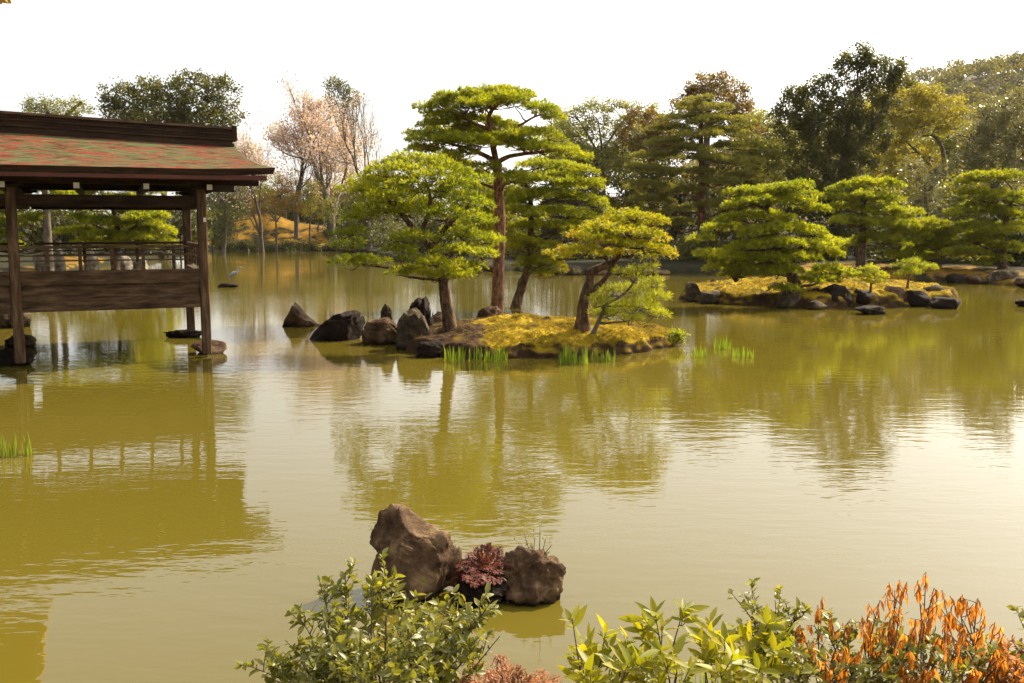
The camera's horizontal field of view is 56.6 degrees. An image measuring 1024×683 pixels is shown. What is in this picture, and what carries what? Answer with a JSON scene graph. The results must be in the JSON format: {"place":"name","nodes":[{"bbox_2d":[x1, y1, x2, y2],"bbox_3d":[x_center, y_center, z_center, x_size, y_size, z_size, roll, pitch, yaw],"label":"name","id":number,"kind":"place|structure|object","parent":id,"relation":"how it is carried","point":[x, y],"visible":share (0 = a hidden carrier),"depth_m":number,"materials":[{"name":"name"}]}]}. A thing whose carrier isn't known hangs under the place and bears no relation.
{"place":"outdoors","nodes":[
{"label":"outdoors","id":0,"kind":"place"},
{"bbox_2d":[0,250,1023,682],"bbox_3d":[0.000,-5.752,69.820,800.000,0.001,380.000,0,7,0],"label":"water","id":1,"kind":"structure","parent":0,"point":[176,510],"depth_m":11.04,"materials":[{"name":"liquid"}]},
{"bbox_2d":[0,348,35,365],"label":"rock","id":2,"kind":"object","parent":1,"relation":"on","point":[7,356],"visible":0.69,"depth_m":19.08,"materials":[{"name":"stone"}]},
{"bbox_2d":[4,334,36,346],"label":"rock","id":3,"kind":"object","parent":1,"relation":"on","point":[30,340],"visible":0.66,"depth_m":21.94,"materials":[{"name":"grey stone"}]},
{"bbox_2d":[54,249,65,270],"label":"rock","id":4,"kind":"object","parent":1,"relation":"in","point":[59,266],"visible":0.41,"depth_m":46.92,"materials":[{"name":"stone"}]},
{"bbox_2d":[84,251,98,269],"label":"rock","id":5,"kind":"object","parent":1,"relation":"on","point":[91,265],"visible":0.47,"depth_m":47.24,"materials":[{"name":"stone"}]},
{"bbox_2d":[0,111,274,363],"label":"fishing pavilion","id":6,"kind":"structure","parent":1,"relation":"on","point":[192,165],"depth_m":19.59,"materials":[{"name":"brown wood"}]},
{"bbox_2d":[163,328,200,337],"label":"rock","id":7,"kind":"object","parent":1,"relation":"on","point":[190,333],"visible":0.83,"depth_m":23.72,"materials":[{"name":"stone"}]},
{"bbox_2d":[191,339,226,354],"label":"rock","id":8,"kind":"object","parent":1,"relation":"on","point":[219,347],"visible":0.69,"depth_m":20.74,"materials":[{"name":"brown stone"}]},
{"bbox_2d":[282,303,319,326],"bbox_3d":[-5.844,-0.658,26.537,1.215,0.835,0.861,-3,8,-24],"label":"rock","id":9,"kind":"object","parent":1,"relation":"on","point":[297,316],"visible":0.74,"depth_m":26.26,"materials":[{"name":"brown stone"}]},
{"bbox_2d":[310,310,365,340],"bbox_3d":[-4.353,-0.304,23.453,1.398,0.919,0.979,0,7,0],"label":"rock","id":10,"kind":"object","parent":1,"relation":"on","point":[346,326],"visible":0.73,"depth_m":23.10,"materials":[{"name":"stone"}]},
{"bbox_2d":[361,317,396,344],"bbox_3d":[-3.129,-0.175,22.622,1.025,0.810,0.820,0,7,0],"label":"rock","id":11,"kind":"object","parent":1,"relation":"on","point":[382,330],"visible":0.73,"depth_m":22.32,"materials":[{"name":"brown stone"}]},
{"bbox_2d":[369,503,461,606],"bbox_3d":[-0.746,1.697,7.260,0.724,0.858,0.615,0,7,0],"label":"rock","id":12,"kind":"object","parent":1,"relation":"in","point":[424,556],"visible":0.76,"depth_m":7.14,"materials":[{"name":"brown stone"}]},
{"bbox_2d":[443,342,507,361],"bbox_3d":[-0.761,0.248,19.746,1.358,0.454,0.565,0,7,0],"label":"iris clump","id":13,"kind":"object","parent":1,"relation":"in","point":[458,357],"visible":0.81,"depth_m":19.68,"materials":[{"name":"green plant"}]},
{"bbox_2d":[452,578,509,608],"bbox_3d":[-0.232,1.890,7.158,0.452,0.193,0.406,0,7,0],"label":"rock","id":14,"kind":"object","parent":1,"relation":"on","point":[470,594],"visible":0.63,"depth_m":7.02,"materials":[{"name":"stone"}]},
{"bbox_2d":[450,542,513,587],"bbox_3d":[-0.226,1.717,7.169,0.511,0.319,0.474,0,7,0],"label":"fern","id":15,"kind":"object","parent":14,"relation":"on","point":[478,569],"visible":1,"depth_m":7.20,"materials":[{"name":"red plant"}]},
{"bbox_2d":[502,545,565,606],"bbox_3d":[0.139,1.810,7.164,0.478,0.484,0.418,4,8,31],"label":"rock","id":16,"kind":"object","parent":1,"relation":"in","point":[534,577],"visible":0.97,"depth_m":7.10,"materials":[{"name":"brown stone"}]},
{"bbox_2d":[558,342,587,364],"bbox_3d":[1.251,0.269,19.326,0.606,0.516,0.586,0,7,0],"label":"iris clump","id":17,"kind":"object","parent":1,"relation":"in","point":[567,357],"visible":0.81,"depth_m":19.27,"materials":[{"name":"green plant"}]},
{"bbox_2d":[854,305,884,314],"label":"rock","id":18,"kind":"object","parent":1,"relation":"on","point":[871,310],"visible":0.93,"depth_m":29.79,"materials":[{"name":"stone"}]},
{"bbox_2d":[929,297,959,308],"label":"rock","id":19,"kind":"object","parent":1,"relation":"on","point":[943,303],"visible":0.88,"depth_m":31.87,"materials":[{"name":"stone"}]},
{"bbox_2d":[0,213,1023,285],"bbox_3d":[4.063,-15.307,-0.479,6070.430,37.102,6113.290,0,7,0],"label":"ground","id":20,"kind":"structure","parent":0,"point":[285,228],"depth_m":60.83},
{"bbox_2d":[0,206,57,253],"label":"bush","id":21,"kind":"object","parent":20,"relation":"on","point":[34,229],"visible":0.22,"depth_m":65.42,"materials":[{"name":"green plant"}]},
{"bbox_2d":[0,190,78,270],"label":"pine tree","id":22,"kind":"object","parent":20,"relation":"on","point":[30,217],"visible":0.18,"depth_m":45.56,"materials":[{"name":"green plant"}]},
{"bbox_2d":[18,91,96,245],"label":"broadleaf tree","id":23,"kind":"object","parent":20,"relation":"on","point":[47,108],"visible":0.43,"depth_m":81.85,"materials":[{"name":"green plant"}]},
{"bbox_2d":[27,210,108,253],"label":"bush","id":24,"kind":"object","parent":20,"relation":"on","point":[65,222],"visible":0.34,"depth_m":66.78,"materials":[{"name":"green plant"}]},
{"bbox_2d":[52,191,178,269],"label":"pine tree","id":25,"kind":"object","parent":20,"relation":"on","point":[138,224],"visible":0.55,"depth_m":49.09,"materials":[{"name":"green plant"}]},
{"bbox_2d":[92,210,167,253],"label":"bush","id":26,"kind":"object","parent":20,"relation":"on","point":[118,214],"visible":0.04,"depth_m":75.30,"materials":[{"name":"green plant"}]},
{"bbox_2d":[93,67,249,252],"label":"broadleaf tree","id":27,"kind":"object","parent":20,"relation":"on","point":[204,113],"visible":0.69,"depth_m":81.19,"materials":[{"name":"green plant"}]},
{"bbox_2d":[153,192,220,257],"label":"bush","id":28,"kind":"object","parent":20,"relation":"on","point":[177,221],"visible":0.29,"depth_m":80.81,"materials":[{"name":"green plant"}]},
{"bbox_2d":[193,201,238,251],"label":"bush","id":29,"kind":"object","parent":20,"relation":"on","point":[221,231],"visible":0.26,"depth_m":98.61,"materials":[{"name":"plant"}]},
{"bbox_2d":[206,186,252,253],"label":"broadleaf tree","id":30,"kind":"object","parent":20,"relation":"on","point":[226,226],"visible":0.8,"depth_m":91.14,"materials":[{"name":"green plant"}]},
{"bbox_2d":[233,239,257,250],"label":"bush","id":31,"kind":"object","parent":20,"relation":"on","point":[241,245],"visible":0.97,"depth_m":101.40,"materials":[{"name":"green plant"}]},
{"bbox_2d":[216,171,282,209],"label":"broadleaf tree","id":32,"kind":"object","parent":20,"relation":"on","point":[263,189],"visible":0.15,"depth_m":120.84,"materials":[{"name":"brown plant"}]},
{"bbox_2d":[215,111,284,252],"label":"cherry tree","id":33,"kind":"object","parent":20,"relation":"on","point":[245,152],"visible":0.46,"depth_m":93.23,"materials":[{"name":"pink plant"}]},
{"bbox_2d":[245,178,304,251],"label":"maple tree","id":34,"kind":"object","parent":20,"relation":"on","point":[272,201],"visible":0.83,"depth_m":100.09,"materials":[{"name":"brown plant"}]},
{"bbox_2d":[277,239,305,250],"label":"bush","id":35,"kind":"object","parent":20,"relation":"on","point":[282,247],"visible":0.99,"depth_m":101.11,"materials":[{"name":"green plant"}]},
{"bbox_2d":[270,90,330,238],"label":"bare tree","id":36,"kind":"object","parent":20,"relation":"on","point":[301,175],"visible":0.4,"depth_m":107.98,"materials":[{"name":"pink plant"}]},
{"bbox_2d":[277,200,325,223],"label":"bush","id":37,"kind":"object","parent":20,"relation":"on","point":[289,215],"visible":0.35,"depth_m":124.27,"materials":[{"name":"green plant"}]},
{"bbox_2d":[274,174,337,224],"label":"broadleaf tree","id":38,"kind":"object","parent":20,"relation":"on","point":[305,201],"visible":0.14,"depth_m":125.83,"materials":[{"name":"brown plant"}]},
{"bbox_2d":[288,179,331,250],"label":"maple tree","id":39,"kind":"object","parent":20,"relation":"on","point":[312,191],"visible":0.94,"depth_m":100.74,"materials":[{"name":"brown plant"}]},
{"bbox_2d":[257,71,378,241],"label":"cherry tree","id":40,"kind":"object","parent":20,"relation":"on","point":[305,117],"visible":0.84,"depth_m":103.54,"materials":[{"name":"pink plant"}]},
{"bbox_2d":[320,196,342,249],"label":"broadleaf tree","id":41,"kind":"object","parent":20,"relation":"on","point":[331,213],"visible":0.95,"depth_m":100.88,"materials":[{"name":"green plant"}]},
{"bbox_2d":[321,73,363,216],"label":"broadleaf tree","id":42,"kind":"object","parent":20,"relation":"on","point":[337,86],"visible":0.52,"depth_m":112.95,"materials":[{"name":"grey plant"}]},
{"bbox_2d":[318,160,368,221],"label":"broadleaf tree","id":43,"kind":"object","parent":20,"relation":"on","point":[336,193],"visible":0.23,"depth_m":110.19,"materials":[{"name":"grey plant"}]},
{"bbox_2d":[321,77,394,239],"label":"bare tree","id":44,"kind":"object","parent":20,"relation":"on","point":[353,133],"visible":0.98,"depth_m":98.13,"materials":[{"name":"grey plant"}]},
{"bbox_2d":[329,182,394,249],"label":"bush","id":45,"kind":"object","parent":20,"relation":"on","point":[368,245],"visible":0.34,"depth_m":91.12,"materials":[{"name":"green plant"}]},
{"bbox_2d":[370,216,419,246],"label":"bush","id":46,"kind":"object","parent":20,"relation":"on","point":[403,225],"visible":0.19,"depth_m":95.27,"materials":[{"name":"green plant"}]},
{"bbox_2d":[402,191,553,251],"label":"broadleaf tree","id":47,"kind":"object","parent":20,"relation":"on","point":[433,225],"visible":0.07,"depth_m":79.86,"materials":[{"name":"green plant"}]},
{"bbox_2d":[521,144,612,244],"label":"broadleaf tree","id":48,"kind":"object","parent":20,"relation":"on","point":[557,234],"visible":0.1,"depth_m":78.07,"materials":[{"name":"green plant"}]},
{"bbox_2d":[547,95,654,246],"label":"broadleaf tree","id":49,"kind":"object","parent":20,"relation":"on","point":[604,153],"visible":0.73,"depth_m":72.29,"materials":[{"name":"green plant"}]},
{"bbox_2d":[585,154,668,249],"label":"broadleaf tree","id":50,"kind":"object","parent":20,"relation":"on","point":[615,202],"visible":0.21,"depth_m":74.30,"materials":[{"name":"green plant"}]},
{"bbox_2d":[610,101,687,204],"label":"broadleaf tree","id":51,"kind":"object","parent":20,"relation":"on","point":[656,106],"visible":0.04,"depth_m":79.61,"materials":[{"name":"plant"}]},
{"bbox_2d":[615,99,691,235],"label":"broadleaf tree","id":52,"kind":"object","parent":20,"relation":"on","point":[634,120],"visible":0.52,"depth_m":70.62,"materials":[{"name":"plant"}]},
{"bbox_2d":[632,157,715,253],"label":"broadleaf tree","id":53,"kind":"object","parent":20,"relation":"on","point":[672,232],"visible":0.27,"depth_m":68.81,"materials":[{"name":"green plant"}]},
{"bbox_2d":[655,230,734,260],"bbox_3d":[11.777,-5.737,60.662,5.291,2.922,4.426,0,7,0],"label":"bush","id":54,"kind":"object","parent":20,"relation":"on","point":[687,248],"visible":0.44,"depth_m":60.07,"materials":[{"name":"green plant"}]},
{"bbox_2d":[620,93,773,247],"bbox_3d":[11.968,-10.557,60.975,9.974,10.608,5.393,0,7,0],"label":"conifer tree","id":55,"kind":"object","parent":20,"relation":"on","point":[684,134],"visible":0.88,"depth_m":60.43,"materials":[{"name":"green plant"}]},
{"bbox_2d":[664,68,768,240],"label":"broadleaf tree","id":56,"kind":"object","parent":20,"relation":"on","point":[716,89],"visible":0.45,"depth_m":73.53,"materials":[{"name":"plant"}]},
{"bbox_2d":[696,148,779,249],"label":"broadleaf tree","id":57,"kind":"object","parent":20,"relation":"on","point":[722,196],"visible":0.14,"depth_m":71.06,"materials":[{"name":"green plant"}]},
{"bbox_2d":[727,106,796,221],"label":"broadleaf tree","id":58,"kind":"object","parent":20,"relation":"on","point":[765,122],"visible":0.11,"depth_m":79.92,"materials":[{"name":"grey plant"}]},
{"bbox_2d":[724,108,805,221],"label":"broadleaf tree","id":59,"kind":"object","parent":20,"relation":"on","point":[768,152],"visible":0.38,"depth_m":68.32,"materials":[{"name":"green plant"}]},
{"bbox_2d":[763,39,917,260],"bbox_3d":[21.189,-11.957,62.021,9.590,15.031,4.897,0,7,0],"label":"broadleaf tree","id":60,"kind":"object","parent":20,"relation":"on","point":[848,148],"visible":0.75,"depth_m":61.31,"materials":[{"name":"green plant"}]},
{"bbox_2d":[816,174,930,273],"bbox_3d":[18.671,-5.650,48.979,5.908,5.942,3.662,0,7,0],"label":"pine tree","id":61,"kind":"object","parent":20,"relation":"on","point":[891,210],"visible":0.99,"depth_m":48.62,"materials":[{"name":"green plant"}]},
{"bbox_2d":[842,176,913,231],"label":"bush","id":62,"kind":"object","parent":20,"relation":"on","point":[895,192],"visible":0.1,"depth_m":65.06,"materials":[{"name":"green plant"}]},
{"bbox_2d":[866,207,945,262],"bbox_3d":[23.074,-5.843,55.796,4.534,4.154,4.920,4,8,29],"label":"bush","id":63,"kind":"object","parent":20,"relation":"on","point":[878,248],"visible":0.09,"depth_m":55.31,"materials":[{"name":"green plant"}]},
{"bbox_2d":[851,81,977,235],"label":"broadleaf tree","id":64,"kind":"object","parent":20,"relation":"on","point":[921,97],"visible":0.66,"depth_m":75.90,"materials":[{"name":"green plant"}]},
{"bbox_2d":[892,155,951,256],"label":"broadleaf tree","id":65,"kind":"object","parent":20,"relation":"on","point":[925,192],"visible":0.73,"depth_m":57.16,"materials":[{"name":"green plant"}]},
{"bbox_2d":[896,214,977,266],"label":"pine tree","id":66,"kind":"object","parent":20,"relation":"on","point":[932,240],"visible":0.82,"depth_m":49.75,"materials":[{"name":"green plant"}]},
{"bbox_2d":[884,117,1000,190],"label":"broadleaf tree","id":67,"kind":"object","parent":20,"relation":"on","point":[946,143],"visible":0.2,"depth_m":81.57,"materials":[{"name":"green plant"}]},
{"bbox_2d":[925,197,996,263],"bbox_3d":[26.109,-6.012,55.403,4.991,4.864,5.012,0,7,0],"label":"bush","id":68,"kind":"object","parent":20,"relation":"on","point":[954,219],"visible":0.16,"depth_m":54.95,"materials":[{"name":"green plant"}]},
{"bbox_2d":[927,174,1001,235],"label":"bush","id":69,"kind":"object","parent":20,"relation":"on","point":[948,189],"visible":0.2,"depth_m":65.52,"materials":[{"name":"green plant"}]},
{"bbox_2d":[936,167,1023,268],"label":"pine tree","id":70,"kind":"object","parent":20,"relation":"on","point":[991,233],"visible":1,"depth_m":48.23,"materials":[{"name":"green plant"}]},
{"bbox_2d":[942,84,1023,218],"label":"broadleaf tree","id":71,"kind":"object","parent":20,"relation":"on","point":[1001,119],"visible":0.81,"depth_m":58.55,"materials":[{"name":"green plant"}]},
{"bbox_2d":[964,201,1023,265],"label":"bush","id":72,"kind":"object","parent":20,"relation":"on","point":[998,217],"visible":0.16,"depth_m":54.16,"materials":[{"name":"green plant"}]},
{"bbox_2d":[983,270,1018,284],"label":"rock","id":73,"kind":"object","parent":20,"relation":"on","point":[1002,275],"visible":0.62,"depth_m":44.66,"materials":[{"name":"grey stone"}]},
{"bbox_2d":[0,0,1023,213],"label":"sky","id":74,"kind":"structure","parent":0,"point":[565,51],"materials":[{"name":"white"}]},
{"bbox_2d":[406,312,680,359],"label":"pond island ground","id":75,"kind":"structure","parent":0,"point":[454,338],"depth_m":20.79,"materials":[{"name":"plant"}]},
{"bbox_2d":[396,307,430,349],"bbox_3d":[-2.247,-0.168,21.658,0.849,1.209,0.679,0,7,0],"label":"rock","id":76,"kind":"object","parent":75,"relation":"on","point":[412,321],"visible":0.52,"depth_m":21.41,"materials":[{"name":"grey stone"}]},
{"bbox_2d":[326,149,507,331],"bbox_3d":[-2.022,-2.248,21.506,3.868,4.284,2.965,4,8,31],"label":"pine tree","id":77,"kind":"object","parent":75,"relation":"on","point":[446,270],"visible":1,"depth_m":21.12,"materials":[{"name":"green plant"}]},
{"bbox_2d":[409,296,433,325],"bbox_3d":[-2.212,-0.404,22.546,0.771,1.325,0.540,0,7,0],"label":"rock","id":78,"kind":"object","parent":75,"relation":"on","point":[422,305],"visible":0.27,"depth_m":22.40,"materials":[{"name":"stone"}]},
{"bbox_2d":[415,340,445,357],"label":"rock","id":79,"kind":"object","parent":75,"relation":"on","point":[430,349],"visible":0.89,"depth_m":20.16,"materials":[{"name":"stone"}]},
{"bbox_2d":[476,306,501,317],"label":"rock","id":80,"kind":"object","parent":75,"relation":"on","point":[488,311],"visible":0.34,"depth_m":23.78,"materials":[{"name":"brown stone"}]},
{"bbox_2d":[400,82,593,313],"bbox_3d":[-0.446,-4.143,28.785,5.866,7.287,3.781,0,7,0],"label":"pine tree","id":81,"kind":"object","parent":75,"relation":"on","point":[495,131],"visible":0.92,"depth_m":28.25,"materials":[{"name":"green plant"}]},
{"bbox_2d":[447,154,619,308],"bbox_3d":[0.614,-3.534,31.770,6.125,5.452,3.359,1,7,8],"label":"pine tree","id":82,"kind":"object","parent":75,"relation":"on","point":[523,205],"visible":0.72,"depth_m":31.52,"materials":[{"name":"green plant"}]},
{"bbox_2d":[505,234,580,308],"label":"pine tree","id":83,"kind":"object","parent":75,"relation":"on","point":[528,242],"visible":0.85,"depth_m":31.24,"materials":[{"name":"green plant"}]},
{"bbox_2d":[541,206,678,332],"bbox_3d":[2.146,-1.525,20.615,3.069,2.851,1.809,0,7,0],"label":"pine tree","id":84,"kind":"object","parent":75,"relation":"on","point":[622,243],"visible":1,"depth_m":20.67,"materials":[{"name":"green plant"}]},
{"bbox_2d":[584,260,672,334],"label":"pine tree","id":85,"kind":"object","parent":75,"relation":"on","point":[610,306],"visible":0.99,"depth_m":20.82,"materials":[{"name":"green plant"}]},
{"bbox_2d":[665,326,690,345],"bbox_3d":[3.857,-0.160,22.164,0.648,0.514,0.521,0,7,0],"label":"bush","id":86,"kind":"object","parent":75,"relation":"on","point":[676,336],"visible":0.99,"depth_m":22.08,"materials":[{"name":"green plant"}]},
{"bbox_2d":[512,72,1023,225],"bbox_3d":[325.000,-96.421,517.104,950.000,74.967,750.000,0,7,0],"label":"hill","id":87,"kind":"structure","parent":0,"point":[978,81],"depth_m":359.21,"materials":[{"name":"green plant"}]},
{"bbox_2d":[675,50,1023,204],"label":"hill forest","id":88,"kind":"object","parent":87,"relation":"on","point":[994,66],"visible":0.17,"depth_m":359.19,"materials":[{"name":"green plant"}]},
{"bbox_2d":[679,275,961,307],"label":"small island","id":89,"kind":"structure","parent":0,"point":[757,298],"depth_m":33.27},
{"bbox_2d":[685,282,700,301],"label":"rock","id":90,"kind":"object","parent":89,"relation":"on","point":[692,292],"visible":0.71,"depth_m":34.73,"materials":[{"name":"grey stone"}]},
{"bbox_2d":[700,290,719,303],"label":"rock","id":91,"kind":"object","parent":89,"relation":"on","point":[711,297],"visible":0.83,"depth_m":33.95,"materials":[{"name":"grey stone"}]},
{"bbox_2d":[684,177,859,293],"bbox_3d":[9.044,-3.584,32.727,6.221,4.156,3.203,0,7,0],"label":"pine tree","id":92,"kind":"object","parent":89,"relation":"on","point":[734,269],"visible":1,"depth_m":32.38,"materials":[{"name":"green plant"}]},
{"bbox_2d":[776,289,800,307],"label":"rock","id":93,"kind":"object","parent":89,"relation":"on","point":[788,300],"visible":0.68,"depth_m":32.28,"materials":[{"name":"grey stone"}]},
{"bbox_2d":[696,274,957,300],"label":"moss tufts","id":94,"kind":"object","parent":89,"relation":"on","point":[810,295],"visible":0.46,"depth_m":34.43,"materials":[{"name":"plant"}]},
{"bbox_2d":[820,284,853,305],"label":"rock","id":95,"kind":"object","parent":89,"relation":"on","point":[834,291],"visible":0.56,"depth_m":32.32,"materials":[{"name":"stone"}]},
{"bbox_2d":[854,289,877,305],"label":"rock","id":96,"kind":"object","parent":89,"relation":"on","point":[863,297],"visible":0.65,"depth_m":32.30,"materials":[{"name":"stone"}]},
{"bbox_2d":[847,262,889,292],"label":"pine tree","id":97,"kind":"object","parent":89,"relation":"on","point":[871,268],"visible":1,"depth_m":32.28,"materials":[{"name":"green plant"}]},
{"bbox_2d":[888,256,938,288],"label":"pine tree","id":98,"kind":"object","parent":89,"relation":"on","point":[915,269],"visible":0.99,"depth_m":33.31,"materials":[{"name":"green plant"}]},
{"bbox_2d":[905,290,929,306],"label":"rock","id":99,"kind":"object","parent":89,"relation":"on","point":[915,298],"visible":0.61,"depth_m":32.71,"materials":[{"name":"stone"}]},
{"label":"near bank","id":100,"kind":"structure","parent":0,"visible":0},
{"bbox_2d":[234,547,502,682],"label":"green shrub","id":101,"kind":"object","parent":100,"relation":"on","point":[429,652],"visible":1,"depth_m":4.54,"materials":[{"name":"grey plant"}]},
{"bbox_2d":[454,653,563,682],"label":"fern","id":102,"kind":"object","parent":100,"relation":"on","point":[493,674],"visible":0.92,"depth_m":4.70,"materials":[{"name":"red plant"}]},
{"bbox_2d":[556,596,804,682],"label":"yellow green shrub","id":103,"kind":"object","parent":100,"relation":"on","point":[632,663],"visible":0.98,"depth_m":4.41,"materials":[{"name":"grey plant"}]},
{"bbox_2d":[726,578,1023,682],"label":"dark leaved shrub","id":104,"kind":"object","parent":100,"relation":"on","point":[801,665],"visible":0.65,"depth_m":4.52,"materials":[{"name":"green plant"}]},
{"bbox_2d":[794,572,1013,682],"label":"withered shrub","id":105,"kind":"object","parent":100,"relation":"on","point":[960,608],"visible":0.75,"depth_m":4.60,"materials":[{"name":"orange plant"}]},
{"bbox_2d":[985,634,1023,682],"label":"rusty shrub","id":106,"kind":"object","parent":100,"relation":"on","point":[1016,675],"visible":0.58,"depth_m":4.63,"materials":[{"name":"orange plant"}]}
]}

